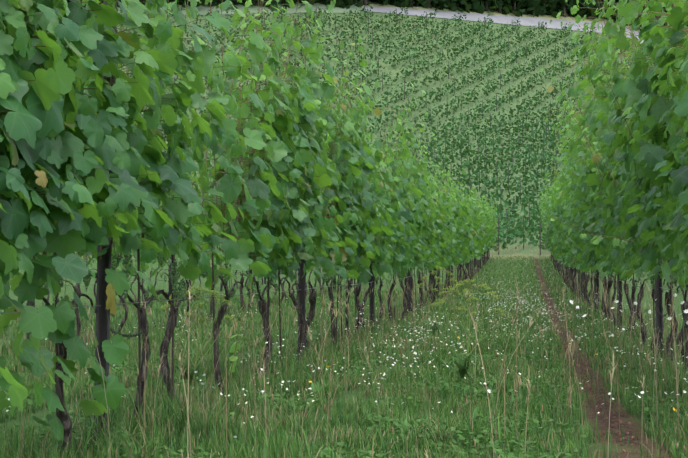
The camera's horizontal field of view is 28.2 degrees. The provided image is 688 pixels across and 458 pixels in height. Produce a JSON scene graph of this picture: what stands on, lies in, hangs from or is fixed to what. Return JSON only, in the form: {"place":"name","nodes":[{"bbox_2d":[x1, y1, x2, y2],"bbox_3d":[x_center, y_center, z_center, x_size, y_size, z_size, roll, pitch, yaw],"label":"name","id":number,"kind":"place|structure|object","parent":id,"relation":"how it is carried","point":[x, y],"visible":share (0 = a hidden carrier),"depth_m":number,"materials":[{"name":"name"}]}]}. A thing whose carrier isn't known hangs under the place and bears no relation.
{"place":"outdoors","nodes":[
{"label":"outdoors","id":0,"kind":"place"},
{"bbox_2d":[42,3,361,14],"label":"hilltop meadow","id":1,"kind":"structure","parent":0,"point":[204,10],"depth_m":153.19,"materials":[{"name":"green plant"}]},
{"bbox_2d":[0,255,687,457],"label":"grass","id":2,"kind":"structure","parent":0,"point":[465,428],"depth_m":8.11,"materials":[{"name":"green plant"}]},
{"bbox_2d":[0,0,687,457],"bbox_3d":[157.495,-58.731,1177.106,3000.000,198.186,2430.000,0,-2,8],"label":"terrain","id":3,"kind":"structure","parent":0,"point":[612,416],"depth_m":110.65,"materials":[{"name":"green plant"}]},
{"bbox_2d":[7,195,672,454],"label":"vine stakes","id":4,"kind":"object","parent":3,"relation":"on","point":[139,336],"visible":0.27,"depth_m":10.52,"materials":[{"name":"brown wood"}]},
{"bbox_2d":[0,0,687,456],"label":"vine","id":5,"kind":"object","parent":3,"relation":"on","point":[66,220],"depth_m":7.87,"materials":[{"name":"green plant"}]},
{"bbox_2d":[35,3,655,251],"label":"vineyard foliage","id":6,"kind":"object","parent":3,"relation":"on","point":[529,229],"visible":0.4,"depth_m":134.51,"materials":[{"name":"green plant"}]},
{"bbox_2d":[4,242,687,457],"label":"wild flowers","id":7,"kind":"object","parent":3,"relation":"on","point":[451,288],"visible":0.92,"depth_m":8.28,"materials":[{"name":"green plant"}]},
{"bbox_2d":[26,0,668,447],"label":"trellis posts","id":8,"kind":"object","parent":3,"relation":"on","point":[102,314],"visible":0.1,"depth_m":11.19,"materials":[{"name":"brown wood"}]},
{"bbox_2d":[0,0,687,313],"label":"trellis wires","id":9,"kind":"object","parent":8,"relation":"attached to","point":[222,205],"visible":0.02,"depth_m":8.28,"materials":[{"name":"grey metal"}]},
{"bbox_2d":[8,253,687,306],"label":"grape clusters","id":10,"kind":"object","parent":3,"relation":"on","point":[178,294],"visible":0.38,"depth_m":7.81,"materials":[{"name":"green plant"}]},
{"bbox_2d":[36,0,687,30],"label":"trees","id":11,"kind":"object","parent":3,"relation":"on","point":[553,8],"visible":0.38,"depth_m":179.74,"materials":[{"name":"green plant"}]},
{"bbox_2d":[135,4,626,254],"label":"vineyard posts","id":12,"kind":"object","parent":3,"relation":"on","point":[461,108],"visible":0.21,"depth_m":135.32,"materials":[{"name":"wood"}]},
{"bbox_2d":[544,298,638,452],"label":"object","id":13,"kind":"object","parent":3,"relation":"on","point":[622,444],"visible":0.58,"depth_m":8.13,"materials":[{"name":"brown soil"}]},
{"bbox_2d":[110,305,667,337],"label":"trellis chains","id":14,"kind":"object","parent":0,"point":[140,333],"visible":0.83,"depth_m":6.39,"materials":[{"name":"grey metal"}]},
{"bbox_2d":[363,4,639,31],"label":"dry verge grass","id":15,"kind":"structure","parent":0,"point":[528,15],"depth_m":182.00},
{"bbox_2d":[362,6,643,43],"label":"farm road","id":16,"kind":"structure","parent":0,"point":[529,21],"depth_m":178.29,"materials":[{"name":"grey asphalt"}]}
]}

